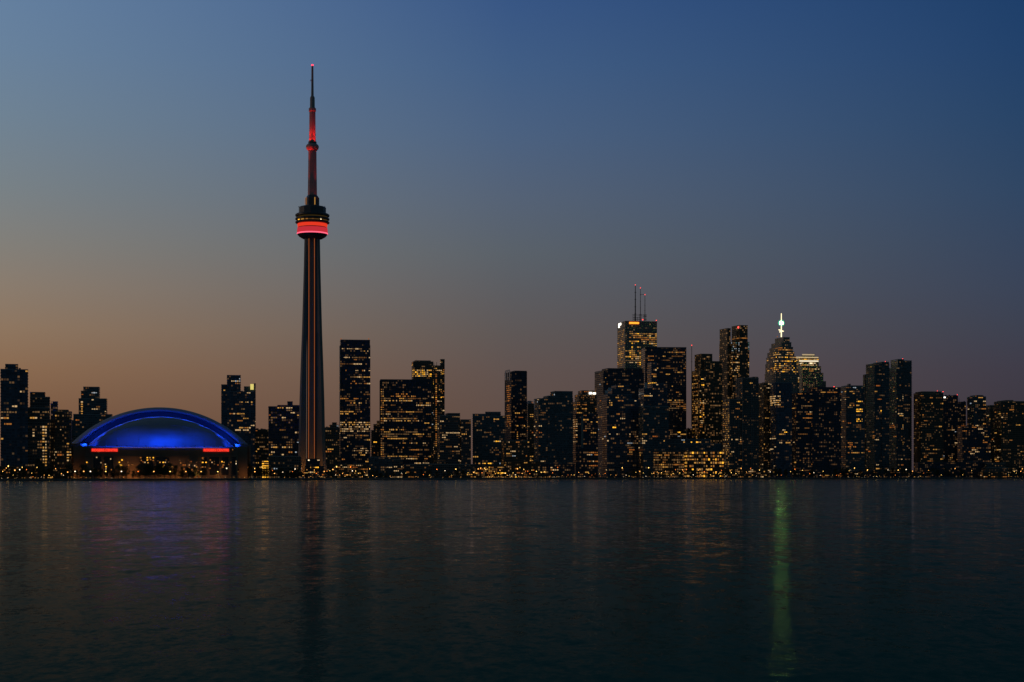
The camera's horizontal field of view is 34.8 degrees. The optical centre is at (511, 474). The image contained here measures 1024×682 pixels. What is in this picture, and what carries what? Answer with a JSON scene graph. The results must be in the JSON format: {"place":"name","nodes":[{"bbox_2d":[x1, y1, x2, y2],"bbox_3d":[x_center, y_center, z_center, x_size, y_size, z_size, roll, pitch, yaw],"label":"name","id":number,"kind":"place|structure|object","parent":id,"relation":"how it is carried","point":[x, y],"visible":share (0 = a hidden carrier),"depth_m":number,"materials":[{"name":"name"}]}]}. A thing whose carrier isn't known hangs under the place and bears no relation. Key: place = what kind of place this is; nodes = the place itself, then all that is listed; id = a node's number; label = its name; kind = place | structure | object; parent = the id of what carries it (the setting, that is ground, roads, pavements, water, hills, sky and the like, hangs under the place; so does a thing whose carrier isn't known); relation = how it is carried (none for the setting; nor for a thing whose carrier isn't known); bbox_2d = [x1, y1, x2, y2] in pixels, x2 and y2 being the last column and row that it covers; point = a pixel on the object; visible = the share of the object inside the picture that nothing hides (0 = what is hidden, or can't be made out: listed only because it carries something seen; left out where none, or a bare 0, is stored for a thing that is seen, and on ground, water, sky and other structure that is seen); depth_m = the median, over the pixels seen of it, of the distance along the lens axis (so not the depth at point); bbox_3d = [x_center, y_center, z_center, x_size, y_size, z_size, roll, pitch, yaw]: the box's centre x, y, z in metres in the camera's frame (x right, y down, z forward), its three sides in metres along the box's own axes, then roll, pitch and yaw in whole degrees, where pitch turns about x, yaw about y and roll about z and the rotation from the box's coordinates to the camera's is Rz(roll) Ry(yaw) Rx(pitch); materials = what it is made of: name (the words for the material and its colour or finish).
{"place":"outdoors","nodes":[
{"label":"outdoors","id":0,"kind":"place"},
{"bbox_2d":[0,364,27,465],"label":"condo tower","id":1,"kind":"structure","parent":0,"point":[14,415],"depth_m":1907.01,"materials":[{"name":"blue glass"}]},
{"bbox_2d":[28,392,49,478],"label":"condo tower","id":2,"kind":"structure","parent":0,"point":[39,427],"depth_m":1961.12,"materials":[{"name":"glass"}]},
{"bbox_2d":[50,401,57,418],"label":"condo tower","id":3,"kind":"structure","parent":0,"point":[54,405],"depth_m":2260.53,"materials":[{"name":"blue glass"}]},
{"bbox_2d":[40,468,68,478],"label":"building","id":4,"kind":"structure","parent":0,"point":[57,470],"depth_m":1930.33,"materials":[{"name":"brick"}]},
{"bbox_2d":[72,387,112,447],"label":"condo tower","id":5,"kind":"structure","parent":0,"point":[92,405],"depth_m":2420.52,"materials":[{"name":"black glass"}]},
{"bbox_2d":[221,375,255,477],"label":"condo tower","id":6,"kind":"structure","parent":0,"point":[238,411],"depth_m":2471.89,"materials":[{"name":"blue glass"}]},
{"bbox_2d":[256,428,267,477],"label":"building","id":7,"kind":"structure","parent":0,"point":[261,444],"depth_m":2519.93,"materials":[{"name":"brown stone"}]},
{"bbox_2d":[262,460,267,477],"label":"building","id":8,"kind":"structure","parent":0,"point":[265,464],"depth_m":2199.82,"materials":[{"name":"gold metal"}]},
{"bbox_2d":[268,401,298,477],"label":"office tower","id":9,"kind":"structure","parent":0,"point":[283,430],"depth_m":2330.11,"materials":[{"name":"black metal"}]},
{"bbox_2d":[304,459,324,477],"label":"building","id":10,"kind":"structure","parent":0,"point":[313,467],"depth_m":2160.00,"materials":[{"name":"black metal"}]},
{"bbox_2d":[325,422,339,477],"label":"office tower","id":11,"kind":"structure","parent":0,"point":[332,440],"depth_m":2480.39,"materials":[{"name":"black glass"}]},
{"bbox_2d":[335,455,367,477],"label":"building","id":12,"kind":"structure","parent":0,"point":[340,468],"depth_m":2330.26,"materials":[{"name":"black metal"}]},
{"bbox_2d":[339,338,369,476],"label":"office tower","id":13,"kind":"structure","parent":0,"point":[354,390],"depth_m":2560.22,"materials":[{"name":"black glass"}]},
{"bbox_2d":[340,348,369,459],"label":"lit windows","id":14,"kind":"structure","parent":13,"relation":"in","point":[349,348],"depth_m":2560.25,"materials":[{"name":"yellow glass"}]},
{"bbox_2d":[370,421,379,456],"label":"office tower","id":15,"kind":"structure","parent":0,"point":[375,442],"depth_m":2700.23,"materials":[{"name":"concrete"}]},
{"bbox_2d":[369,457,400,477],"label":"building","id":16,"kind":"structure","parent":0,"point":[379,464],"depth_m":2419.62,"materials":[{"name":"black glass"}]},
{"bbox_2d":[385,458,402,477],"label":"building","id":17,"kind":"structure","parent":0,"point":[396,467],"depth_m":2370.13,"materials":[{"name":"concrete"}]},
{"bbox_2d":[380,379,430,477],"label":"office tower","id":18,"kind":"structure","parent":0,"point":[405,420],"depth_m":2650.22,"materials":[{"name":"black glass"}]},
{"bbox_2d":[381,389,430,467],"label":"lit windows","id":19,"kind":"structure","parent":18,"relation":"in","point":[381,389],"depth_m":2649.27,"materials":[{"name":"yellow glass"}]},
{"bbox_2d":[411,359,444,462],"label":"office tower","id":20,"kind":"structure","parent":0,"point":[427,369],"depth_m":2963.76,"materials":[{"name":"black glass"}]},
{"bbox_2d":[404,463,474,477],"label":"building","id":21,"kind":"structure","parent":0,"point":[469,469],"depth_m":2400.10,"materials":[{"name":"concrete"}]},
{"bbox_2d":[437,413,470,463],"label":"condo tower","id":22,"kind":"structure","parent":0,"point":[453,438],"depth_m":2520.81,"materials":[{"name":"glass"}]},
{"bbox_2d":[472,412,504,465],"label":"condo tower","id":23,"kind":"structure","parent":0,"point":[488,431],"depth_m":2559.97,"materials":[{"name":"black glass"}]},
{"bbox_2d":[475,461,528,477],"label":"building","id":24,"kind":"structure","parent":0,"point":[509,469],"depth_m":2440.46,"materials":[{"name":"brick"}]},
{"bbox_2d":[0,479,1023,681],"bbox_3d":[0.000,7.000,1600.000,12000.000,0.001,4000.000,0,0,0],"label":"water","id":25,"kind":"structure","parent":0,"point":[721,580],"depth_m":107.90,"materials":[{"name":"black liquid"}]},
{"bbox_2d":[0,477,1023,480],"bbox_3d":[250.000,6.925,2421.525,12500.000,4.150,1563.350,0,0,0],"label":"quay","id":26,"kind":"structure","parent":0,"point":[462,479],"depth_m":2244.41,"materials":[{"name":"concrete"}]},
{"bbox_2d":[0,0,1023,470],"label":"sky","id":27,"kind":"structure","parent":0,"point":[498,181],"materials":[{"name":"blue"}]},
{"bbox_2d":[504,370,526,440],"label":"condo tower","id":28,"kind":"structure","parent":0,"point":[515,400],"depth_m":2681.62,"materials":[{"name":"black glass"}]},
{"bbox_2d":[501,439,529,465],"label":"condo tower","id":29,"kind":"structure","parent":0,"point":[515,450],"depth_m":2480.66,"materials":[{"name":"brown stone"}]},
{"bbox_2d":[527,401,533,460],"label":"condo tower","id":30,"kind":"structure","parent":0,"point":[530,421],"depth_m":2900.02,"materials":[{"name":"brown stone"}]},
{"bbox_2d":[533,391,573,463],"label":"condo tower","id":31,"kind":"structure","parent":0,"point":[553,427],"depth_m":2559.78,"materials":[{"name":"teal glass"}]},
{"bbox_2d":[540,463,574,477],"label":"building","id":32,"kind":"structure","parent":0,"point":[566,470],"depth_m":2475.02,"materials":[{"name":"black metal"}]},
{"bbox_2d":[573,390,596,413],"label":"condo tower","id":33,"kind":"structure","parent":0,"point":[585,402],"depth_m":2800.99,"materials":[{"name":"black glass"}]},
{"bbox_2d":[573,413,597,477],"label":"condo tower","id":34,"kind":"structure","parent":0,"point":[585,444],"depth_m":2580.26,"materials":[{"name":"black glass"}]},
{"bbox_2d":[595,368,643,476],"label":"office tower","id":35,"kind":"structure","parent":0,"point":[607,378],"depth_m":2964.83,"materials":[{"name":"black glass"}]},
{"bbox_2d":[601,385,639,477],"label":"condo tower","id":36,"kind":"structure","parent":0,"point":[620,431],"depth_m":2590.66,"materials":[{"name":"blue glass"}]},
{"bbox_2d":[617,285,656,368],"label":"office tower","id":37,"kind":"structure","parent":0,"point":[634,337],"depth_m":3300.73,"materials":[{"name":"glass"}]},
{"bbox_2d":[617,331,644,365],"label":"lit windows","id":38,"kind":"structure","parent":37,"relation":"in","point":[618,331],"depth_m":3329.43,"materials":[{"name":"yellow glass"}]},
{"bbox_2d":[638,362,667,405],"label":"condo tower","id":39,"kind":"structure","parent":0,"point":[653,392],"depth_m":2641.99,"materials":[{"name":"black glass"}]},
{"bbox_2d":[641,347,685,438],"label":"office tower","id":40,"kind":"structure","parent":0,"point":[671,367],"depth_m":3041.21,"materials":[{"name":"black glass"}]},
{"bbox_2d":[686,428,691,438],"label":"building","id":41,"kind":"structure","parent":0,"point":[688,433],"depth_m":3099.92,"materials":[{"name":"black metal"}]},
{"bbox_2d":[669,439,720,450],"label":"building","id":42,"kind":"structure","parent":0,"point":[689,444],"depth_m":2680.78,"materials":[{"name":"black glass"}]},
{"bbox_2d":[684,450,723,477],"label":"building","id":43,"kind":"structure","parent":0,"point":[709,461],"depth_m":2570.06,"materials":[{"name":"brick"}]},
{"bbox_2d":[691,345,721,450],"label":"office tower","id":44,"kind":"structure","parent":0,"point":[706,398],"depth_m":2981.58,"materials":[{"name":"black glass"}]},
{"bbox_2d":[692,369,703,438],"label":"lit windows","id":45,"kind":"structure","parent":44,"relation":"in","point":[695,369],"depth_m":2990.31,"materials":[{"name":"yellow glass"}]},
{"bbox_2d":[719,325,748,450],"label":"office tower","id":46,"kind":"structure","parent":0,"point":[734,356],"depth_m":3063.04,"materials":[{"name":"black glass"}]},
{"bbox_2d":[723,377,758,468],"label":"office tower","id":47,"kind":"structure","parent":0,"point":[741,430],"depth_m":2760.30,"materials":[{"name":"glass"}]},
{"bbox_2d":[723,393,756,466],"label":"lit windows","id":48,"kind":"structure","parent":47,"relation":"in","point":[741,393],"depth_m":2768.97,"materials":[{"name":"yellow glass"}]},
{"bbox_2d":[724,467,767,477],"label":"building","id":49,"kind":"structure","parent":0,"point":[746,473],"depth_m":2600.07,"materials":[{"name":"brick"}]},
{"bbox_2d":[759,382,769,477],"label":"office tower","id":50,"kind":"structure","parent":0,"point":[764,425],"depth_m":2830.63,"materials":[{"name":"brown stone"}]},
{"bbox_2d":[770,382,791,477],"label":"office tower","id":51,"kind":"structure","parent":0,"point":[781,425],"depth_m":2801.25,"materials":[{"name":"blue glass"}]},
{"bbox_2d":[765,313,798,392],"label":"office tower","id":52,"kind":"structure","parent":0,"point":[781,364],"depth_m":3119.28,"materials":[{"name":"glass"}]},
{"bbox_2d":[796,354,825,392],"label":"office tower","id":53,"kind":"structure","parent":0,"point":[809,372],"depth_m":3219.95,"materials":[{"name":"glass"}]},
{"bbox_2d":[792,387,841,470],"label":"office tower","id":54,"kind":"structure","parent":0,"point":[816,428],"depth_m":2829.58,"materials":[{"name":"black glass"}]},
{"bbox_2d":[792,388,836,470],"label":"lit windows","id":55,"kind":"structure","parent":54,"relation":"in","point":[814,388],"depth_m":2827.72,"materials":[{"name":"yellow glass"}]},
{"bbox_2d":[841,384,864,470],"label":"condo tower","id":56,"kind":"structure","parent":0,"point":[853,426],"depth_m":2870.51,"materials":[{"name":"black glass"}]},
{"bbox_2d":[863,374,865,470],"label":"condo tower","id":57,"kind":"structure","parent":0,"point":[864,379],"depth_m":3149.98,"materials":[{"name":"brown stone"}]},
{"bbox_2d":[865,361,889,470],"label":"condo tower","id":58,"kind":"structure","parent":0,"point":[877,415],"depth_m":2960.85,"materials":[{"name":"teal glass"}]},
{"bbox_2d":[889,358,911,470],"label":"condo tower","id":59,"kind":"structure","parent":0,"point":[900,415],"depth_m":3021.03,"materials":[{"name":"teal glass"}]},
{"bbox_2d":[913,391,943,470],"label":"condo tower","id":60,"kind":"structure","parent":0,"point":[928,425],"depth_m":3000.82,"materials":[{"name":"brown stone"}]},
{"bbox_2d":[943,394,957,461],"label":"condo tower","id":61,"kind":"structure","parent":0,"point":[950,415],"depth_m":3070.35,"materials":[{"name":"black metal"}]},
{"bbox_2d":[958,401,965,425],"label":"condo tower","id":62,"kind":"structure","parent":0,"point":[961,413],"depth_m":3160.08,"materials":[{"name":"black metal"}]},
{"bbox_2d":[957,425,990,462],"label":"condo tower","id":63,"kind":"structure","parent":0,"point":[973,443],"depth_m":3000.56,"materials":[{"name":"black glass"}]},
{"bbox_2d":[967,395,985,425],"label":"condo tower","id":64,"kind":"structure","parent":0,"point":[976,410],"depth_m":3051.13,"materials":[{"name":"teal glass"}]},
{"bbox_2d":[986,405,993,462],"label":"condo tower","id":65,"kind":"structure","parent":0,"point":[989,415],"depth_m":3110.12,"materials":[{"name":"brown stone"}]},
{"bbox_2d":[993,400,1023,476],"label":"condo tower","id":66,"kind":"structure","parent":0,"point":[1008,428],"depth_m":3009.59,"materials":[{"name":"brown stone"}]},
{"label":"ground","id":67,"kind":"structure","parent":0,"visible":0},
{"bbox_2d":[15,467,21,478],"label":"tree","id":68,"kind":"object","parent":67,"relation":"on","point":[18,473],"visible":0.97,"depth_m":1856.68,"materials":[{"name":"black plant"}]},
{"bbox_2d":[0,465,37,478],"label":"building","id":69,"kind":"structure","parent":67,"relation":"on","point":[12,468],"depth_m":1870.70,"materials":[{"name":"brick"}]},
{"bbox_2d":[19,467,26,475],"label":"tree","id":70,"kind":"object","parent":67,"relation":"on","point":[24,472],"visible":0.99,"depth_m":1855.26,"materials":[{"name":"black plant"}]},
{"bbox_2d":[32,457,44,474],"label":"tree","id":71,"kind":"object","parent":67,"relation":"on","point":[36,469],"visible":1,"depth_m":1874.52,"materials":[{"name":"black plant"}]},
{"bbox_2d":[39,463,45,476],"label":"tree","id":72,"kind":"object","parent":67,"relation":"on","point":[41,470],"visible":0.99,"depth_m":1877.79,"materials":[{"name":"black plant"}]},
{"bbox_2d":[50,410,71,478],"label":"condo tower","id":73,"kind":"structure","parent":67,"relation":"on","point":[60,440],"depth_m":2011.20,"materials":[{"name":"brown stone"}]},
{"bbox_2d":[66,466,74,477],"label":"tree","id":74,"kind":"object","parent":67,"relation":"on","point":[70,469],"visible":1,"depth_m":1887.23,"materials":[{"name":"black plant"}]},
{"bbox_2d":[78,464,89,478],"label":"tree","id":75,"kind":"object","parent":67,"relation":"on","point":[85,468],"visible":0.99,"depth_m":1904.91,"materials":[{"name":"black plant"}]},
{"bbox_2d":[91,467,99,478],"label":"tree","id":76,"kind":"object","parent":67,"relation":"on","point":[94,469],"visible":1,"depth_m":1919.06,"materials":[{"name":"black plant"}]},
{"bbox_2d":[114,464,124,478],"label":"tree","id":77,"kind":"object","parent":67,"relation":"on","point":[117,467],"visible":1,"depth_m":1932.54,"materials":[{"name":"black plant"}]},
{"bbox_2d":[119,464,126,478],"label":"tree","id":78,"kind":"object","parent":67,"relation":"on","point":[123,466],"visible":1,"depth_m":1941.10,"materials":[{"name":"black plant"}]},
{"bbox_2d":[121,466,129,478],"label":"tree","id":79,"kind":"object","parent":67,"relation":"on","point":[127,470],"visible":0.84,"depth_m":1961.48,"materials":[{"name":"black plant"}]},
{"bbox_2d":[132,464,145,475],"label":"tree","id":80,"kind":"object","parent":67,"relation":"on","point":[139,466],"visible":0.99,"depth_m":1954.14,"materials":[{"name":"black plant"}]},
{"bbox_2d":[142,464,150,475],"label":"tree","id":81,"kind":"object","parent":67,"relation":"on","point":[144,474],"visible":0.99,"depth_m":1967.22,"materials":[{"name":"black plant"}]},
{"bbox_2d":[145,464,154,474],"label":"tree","id":82,"kind":"object","parent":67,"relation":"on","point":[149,467],"visible":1,"depth_m":1965.49,"materials":[{"name":"black plant"}]},
{"bbox_2d":[151,466,160,478],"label":"tree","id":83,"kind":"object","parent":67,"relation":"on","point":[155,470],"visible":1,"depth_m":1968.05,"materials":[{"name":"green plant"}]},
{"bbox_2d":[154,464,163,478],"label":"tree","id":84,"kind":"object","parent":67,"relation":"on","point":[158,470],"visible":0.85,"depth_m":1990.69,"materials":[{"name":"green plant"}]},
{"bbox_2d":[72,407,250,478],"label":"domed stadium","id":85,"kind":"object","parent":67,"relation":"on","point":[180,438],"visible":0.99,"depth_m":2030.33,"materials":[{"name":"metal"}]},
{"bbox_2d":[156,464,167,478],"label":"tree","id":86,"kind":"object","parent":67,"relation":"on","point":[160,466],"visible":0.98,"depth_m":1988.82,"materials":[{"name":"green plant"}]},
{"bbox_2d":[160,466,168,478],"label":"tree","id":87,"kind":"object","parent":67,"relation":"on","point":[164,471],"visible":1,"depth_m":1980.81,"materials":[{"name":"green plant"}]},
{"bbox_2d":[167,462,173,477],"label":"tree","id":88,"kind":"object","parent":67,"relation":"on","point":[171,465],"visible":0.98,"depth_m":1996.85,"materials":[{"name":"green plant"}]},
{"bbox_2d":[169,466,179,478],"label":"tree","id":89,"kind":"object","parent":67,"relation":"on","point":[174,470],"visible":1,"depth_m":1988.88,"materials":[{"name":"green plant"}]},
{"bbox_2d":[184,467,192,478],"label":"tree","id":90,"kind":"object","parent":67,"relation":"on","point":[188,470],"visible":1,"depth_m":2002.62,"materials":[{"name":"green plant"}]},
{"bbox_2d":[247,463,254,478],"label":"tree","id":91,"kind":"object","parent":67,"relation":"on","point":[249,466],"visible":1,"depth_m":2066.48,"materials":[{"name":"green plant"}]},
{"bbox_2d":[256,467,265,478],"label":"tree","id":92,"kind":"object","parent":67,"relation":"on","point":[260,472],"visible":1,"depth_m":2090.04,"materials":[{"name":"green plant"}]},
{"bbox_2d":[262,468,268,477],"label":"tree","id":93,"kind":"object","parent":67,"relation":"on","point":[266,470],"visible":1,"depth_m":2088.91,"materials":[{"name":"green plant"}]},
{"bbox_2d":[278,467,285,476],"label":"tree","id":94,"kind":"object","parent":67,"relation":"on","point":[282,470],"visible":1,"depth_m":2107.32,"materials":[{"name":"green plant"}]},
{"bbox_2d":[268,455,301,477],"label":"building","id":95,"kind":"structure","parent":67,"relation":"on","point":[287,463],"depth_m":2140.08,"materials":[{"name":"concrete"}]},
{"bbox_2d":[287,468,295,477],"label":"tree","id":96,"kind":"object","parent":67,"relation":"on","point":[292,473],"visible":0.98,"depth_m":2126.16,"materials":[{"name":"green plant"}]},
{"bbox_2d":[295,64,329,476],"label":"observation tower","id":97,"kind":"structure","parent":67,"relation":"on","point":[312,222],"depth_m":2192.32,"materials":[{"name":"concrete"}]},
{"bbox_2d":[529,460,539,477],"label":"building","id":98,"kind":"structure","parent":67,"relation":"on","point":[534,466],"depth_m":2450.02,"materials":[{"name":"brick"}]},
{"bbox_2d":[638,405,668,477],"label":"condo tower","id":99,"kind":"structure","parent":67,"relation":"on","point":[653,424],"depth_m":2559.76,"materials":[{"name":"teal glass"}]},
{"bbox_2d":[638,451,683,477],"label":"building","id":100,"kind":"structure","parent":67,"relation":"on","point":[668,461],"depth_m":2560.27,"materials":[{"name":"brick"}]},
{"bbox_2d":[791,470,866,477],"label":"building","id":101,"kind":"structure","parent":67,"relation":"on","point":[807,474],"depth_m":2680.24,"materials":[{"name":"black metal"}]},
{"bbox_2d":[842,468,850,475],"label":"tree","id":102,"kind":"object","parent":67,"relation":"on","point":[845,473],"visible":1,"depth_m":2663.29,"materials":[{"name":"green plant"}]},
{"bbox_2d":[867,470,932,477],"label":"building","id":103,"kind":"structure","parent":67,"relation":"on","point":[919,474],"depth_m":2800.34,"materials":[{"name":"black metal"}]},
{"bbox_2d":[900,468,906,477],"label":"tree","id":104,"kind":"object","parent":67,"relation":"on","point":[903,471],"visible":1,"depth_m":2766.60,"materials":[{"name":"green plant"}]},
{"bbox_2d":[915,461,987,476],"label":"building","id":105,"kind":"structure","parent":67,"relation":"on","point":[975,468],"depth_m":2880.00,"materials":[{"name":"black metal"}]},
{"bbox_2d":[980,470,1006,477],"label":"building","id":106,"kind":"structure","parent":67,"relation":"on","point":[992,474],"depth_m":2835.00,"materials":[{"name":"brick"}]},
{"bbox_2d":[983,463,1007,477],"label":"building","id":107,"kind":"structure","parent":67,"relation":"on","point":[995,466],"depth_m":2860.57,"materials":[{"name":"concrete"}]}
]}

